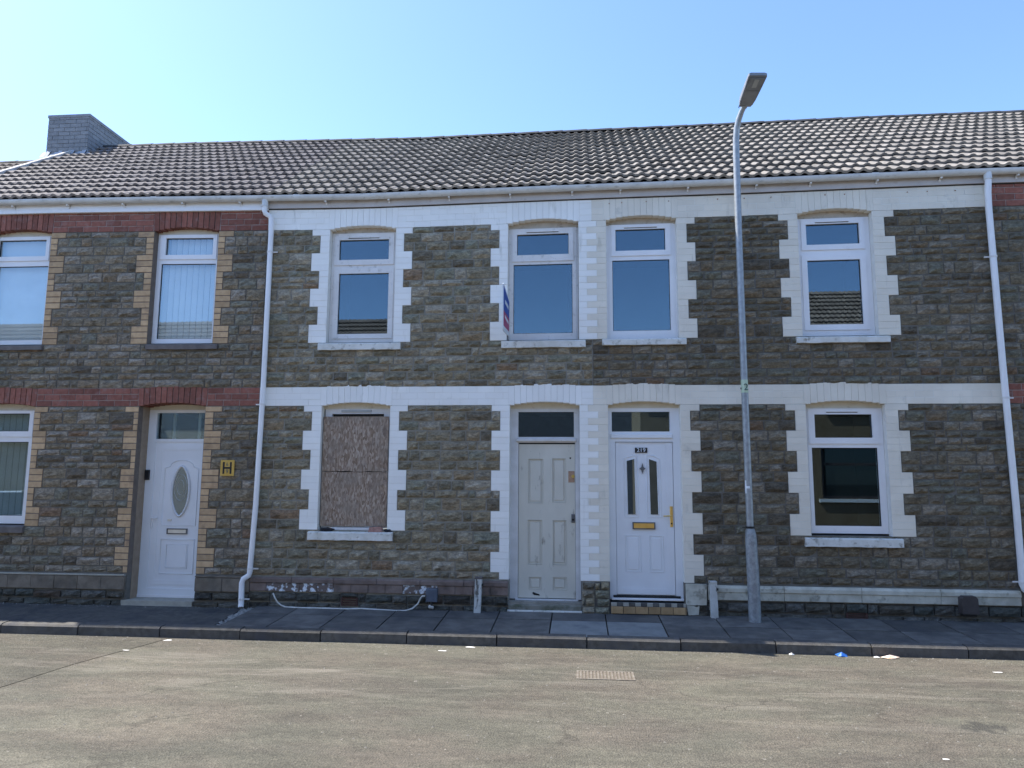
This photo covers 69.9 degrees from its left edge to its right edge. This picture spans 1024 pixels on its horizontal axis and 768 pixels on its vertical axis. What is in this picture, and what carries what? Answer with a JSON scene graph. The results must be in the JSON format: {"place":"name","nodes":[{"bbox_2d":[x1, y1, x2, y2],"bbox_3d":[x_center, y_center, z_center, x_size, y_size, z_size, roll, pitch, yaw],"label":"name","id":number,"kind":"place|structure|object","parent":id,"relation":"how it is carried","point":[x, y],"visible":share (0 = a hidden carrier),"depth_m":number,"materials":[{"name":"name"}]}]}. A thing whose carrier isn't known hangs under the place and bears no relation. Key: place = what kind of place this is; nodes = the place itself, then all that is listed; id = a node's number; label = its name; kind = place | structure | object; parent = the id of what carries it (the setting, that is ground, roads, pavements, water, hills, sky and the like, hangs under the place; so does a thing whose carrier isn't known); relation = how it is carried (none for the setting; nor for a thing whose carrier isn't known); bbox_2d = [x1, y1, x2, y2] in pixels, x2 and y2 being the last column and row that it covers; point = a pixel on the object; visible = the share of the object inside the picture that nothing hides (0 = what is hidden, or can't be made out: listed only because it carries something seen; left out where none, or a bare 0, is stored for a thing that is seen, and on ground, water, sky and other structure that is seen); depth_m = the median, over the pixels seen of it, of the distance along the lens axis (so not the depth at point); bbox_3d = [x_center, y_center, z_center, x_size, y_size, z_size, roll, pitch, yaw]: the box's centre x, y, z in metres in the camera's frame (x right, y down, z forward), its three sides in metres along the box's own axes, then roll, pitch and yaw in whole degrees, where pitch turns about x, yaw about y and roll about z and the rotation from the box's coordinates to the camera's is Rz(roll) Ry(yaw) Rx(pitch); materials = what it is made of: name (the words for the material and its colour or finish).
{"place":"outdoors","nodes":[
{"label":"outdoors","id":0,"kind":"place"},
{"bbox_2d":[0,633,1023,767],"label":"road","id":1,"kind":"structure","parent":0,"point":[810,701],"depth_m":5.84,"materials":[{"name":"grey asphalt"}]},
{"bbox_2d":[0,634,166,686],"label":"road patch","id":2,"kind":"object","parent":1,"relation":"on","point":[22,657],"visible":1,"depth_m":7.74,"materials":[{"name":"grey asphalt"}]},
{"bbox_2d":[0,620,1023,659],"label":"kerb","id":3,"kind":"structure","parent":1,"relation":"on","point":[807,647],"depth_m":8.07,"materials":[{"name":"concrete"}]},
{"bbox_2d":[577,670,635,680],"bbox_3d":[0.878,2.748,6.878,0.540,0.026,0.300,0,-8,5],"label":"drain cover","id":4,"kind":"object","parent":1,"relation":"on","point":[606,675],"visible":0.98,"depth_m":6.87,"materials":[{"name":"metal"}]},
{"bbox_2d":[835,652,847,656],"bbox_3d":[3.460,2.841,7.699,0.118,0.045,0.068,0,-8,5],"label":"blue wrapper","id":5,"kind":"object","parent":1,"relation":"on","point":[841,654],"visible":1,"depth_m":7.69,"materials":[{"name":"blue plastic"}]},
{"bbox_2d":[882,655,897,658],"bbox_3d":[3.933,2.838,7.619,0.182,0.036,0.078,-3,-8,24],"label":"wrapper","id":6,"kind":"object","parent":1,"relation":"on","point":[889,656],"visible":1,"depth_m":7.61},
{"bbox_2d":[0,602,1023,644],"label":"pavement","id":7,"kind":"structure","parent":0,"point":[940,631],"depth_m":8.81,"materials":[{"name":"concrete"}]},
{"bbox_2d":[0,160,33,169],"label":"terraced house","id":8,"kind":"structure","parent":7,"relation":"on","point":[5,164],"depth_m":14.67,"materials":[{"name":"grey stone"}]},
{"bbox_2d":[0,114,353,609],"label":"terraced house","id":9,"kind":"structure","parent":7,"relation":"on","point":[135,294],"depth_m":10.36,"materials":[{"name":"stone"}]},
{"bbox_2d":[0,404,34,532],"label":"window","id":10,"kind":"structure","parent":9,"relation":"in","point":[16,420],"depth_m":10.48,"materials":[{"name":"white plastic"}]},
{"bbox_2d":[0,232,51,350],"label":"window","id":11,"kind":"structure","parent":9,"relation":"in","point":[24,256],"depth_m":10.81,"materials":[{"name":"white plastic"}]},
{"bbox_2d":[144,470,149,479],"bbox_3d":[-5.147,1.281,10.331,0.066,0.141,0.032,0,-8,5],"label":"doorbell","id":12,"kind":"object","parent":9,"relation":"attached to","point":[147,475],"visible":1,"depth_m":10.32,"materials":[{"name":"black plastic"}]},
{"bbox_2d":[146,442,202,588],"bbox_3d":[-4.698,1.822,10.240,0.727,2.020,0.097,0,-8,5],"label":"door","id":13,"kind":"structure","parent":9,"relation":"in","point":[174,517],"depth_m":10.24,"materials":[{"name":"white plastic"}]},
{"bbox_2d":[145,229,218,349],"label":"window","id":14,"kind":"structure","parent":9,"relation":"in","point":[187,259],"depth_m":10.57,"materials":[{"name":"white plastic"}]},
{"bbox_2d":[220,460,234,475],"bbox_3d":[-3.866,1.140,9.945,0.195,0.215,0.013,0,-8,5],"label":"hydrant sign","id":15,"kind":"object","parent":9,"relation":"attached to","point":[227,467],"visible":1,"depth_m":9.94,"materials":[{"name":"yellow plastic"}]},
{"bbox_2d":[272,593,424,610],"bbox_3d":[-2.131,2.830,9.511,2.035,0.213,0.058,0,-8,5],"label":"cable","id":16,"kind":"object","parent":7,"relation":"on","point":[347,608],"visible":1,"depth_m":9.49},
{"bbox_2d":[249,129,614,615],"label":"terraced house","id":17,"kind":"structure","parent":7,"relation":"on","point":[426,412],"depth_m":9.93,"materials":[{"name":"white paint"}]},
{"bbox_2d":[319,527,334,530],"bbox_3d":[-2.469,1.944,9.765,0.214,0.075,0.102,0,-8,5],"label":"residue heap","id":18,"kind":"object","parent":17,"relation":"on","point":[326,529],"visible":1,"depth_m":9.73,"materials":[{"name":"black"}]},
{"bbox_2d":[307,403,392,540],"bbox_3d":[-2.130,1.152,9.883,1.145,1.868,0.234,0,-8,5],"label":"window","id":19,"kind":"structure","parent":17,"relation":"in","point":[355,454],"depth_m":9.88,"materials":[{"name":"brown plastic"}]},
{"bbox_2d":[368,527,382,531],"bbox_3d":[-1.803,1.923,9.703,0.190,0.073,0.090,0,-8,5],"label":"broken brick","id":20,"kind":"object","parent":19,"relation":"on","point":[375,529],"visible":1,"depth_m":9.67,"materials":[{"name":"brick"}]},
{"bbox_2d":[317,228,400,350],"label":"window","id":21,"kind":"structure","parent":17,"relation":"in","point":[362,292],"depth_m":10.38,"materials":[{"name":"white plastic"}]},
{"bbox_2d":[426,588,437,608],"bbox_3d":[-1.037,2.768,9.446,0.145,0.248,0.102,0,-8,5],"label":"junction box","id":22,"kind":"object","parent":17,"relation":"attached to","point":[431,595],"visible":1,"depth_m":9.42,"materials":[{"name":"grey plastic"}]},
{"bbox_2d":[502,283,508,340],"bbox_3d":[-0.075,-0.933,9.642,0.035,0.650,0.650,0,-8,6],"label":"agent board","id":23,"kind":"object","parent":17,"relation":"attached to","point":[505,313],"visible":0.98,"depth_m":9.50,"materials":[{"name":"white paint"}]},
{"bbox_2d":[518,444,575,598],"bbox_3d":[0.460,1.797,9.671,0.750,2.000,0.075,0,-8,5],"label":"door","id":24,"kind":"structure","parent":17,"relation":"in","point":[546,519],"depth_m":9.67,"materials":[{"name":"beige paint"}]},
{"bbox_2d":[501,221,614,347],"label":"window","id":25,"kind":"structure","parent":17,"relation":"in","point":[541,254],"depth_m":11.10,"materials":[{"name":"white plastic"}]},
{"bbox_2d":[474,576,482,612],"bbox_3d":[-0.429,2.715,9.394,0.110,0.477,0.150,0,-8,5],"label":"concrete post","id":26,"kind":"object","parent":7,"relation":"on","point":[478,594],"visible":0.95,"depth_m":9.33,"materials":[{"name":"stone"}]},
{"bbox_2d":[708,580,718,619],"bbox_3d":[2.513,2.698,9.133,0.108,0.477,0.150,0,-8,5],"label":"timber post","id":27,"kind":"object","parent":7,"relation":"on","point":[713,595],"visible":0.95,"depth_m":9.07,"materials":[{"name":"white wood"}]},
{"bbox_2d":[733,73,766,622],"bbox_3d":[2.984,-0.435,8.949,0.258,6.758,0.805,1,-8,-6],"label":"street lamp","id":28,"kind":"object","parent":7,"relation":"on","point":[753,85],"visible":0.98,"depth_m":9.16,"materials":[{"name":"metal"}]},
{"bbox_2d":[569,116,1023,622],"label":"terraced house","id":29,"kind":"structure","parent":7,"relation":"on","point":[881,429],"depth_m":9.51,"materials":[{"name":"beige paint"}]},
{"bbox_2d":[569,218,686,345],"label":"window","id":30,"kind":"structure","parent":29,"relation":"in","point":[642,251],"depth_m":10.87,"materials":[{"name":"white plastic"}]},
{"bbox_2d":[615,442,675,594],"bbox_3d":[1.729,1.736,9.516,0.744,1.955,0.114,0,-8,5],"label":"door","id":31,"kind":"structure","parent":29,"relation":"in","point":[645,543],"depth_m":9.52,"materials":[{"name":"white plastic"}]},
{"bbox_2d":[796,211,890,343],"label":"window","id":32,"kind":"structure","parent":29,"relation":"in","point":[837,302],"depth_m":9.80,"materials":[{"name":"white plastic"}]},
{"bbox_2d":[804,401,903,547],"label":"window","id":33,"kind":"structure","parent":29,"relation":"in","point":[845,442],"depth_m":11.10,"materials":[{"name":"white plastic"}]},
{"bbox_2d":[958,595,979,616],"bbox_3d":[5.515,2.682,8.851,0.190,0.240,0.120,0,-8,5],"label":"vent cover","id":34,"kind":"object","parent":29,"relation":"attached to","point":[968,605],"visible":1,"depth_m":8.80,"materials":[{"name":"brown metal"}]},
{"bbox_2d":[864,110,1023,622],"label":"terraced house","id":35,"kind":"structure","parent":7,"relation":"on","point":[994,140],"depth_m":9.52,"materials":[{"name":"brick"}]},
{"bbox_2d":[0,0,1023,160],"label":"sky","id":36,"kind":"structure","parent":0,"point":[151,71],"materials":[{"name":"blue"}]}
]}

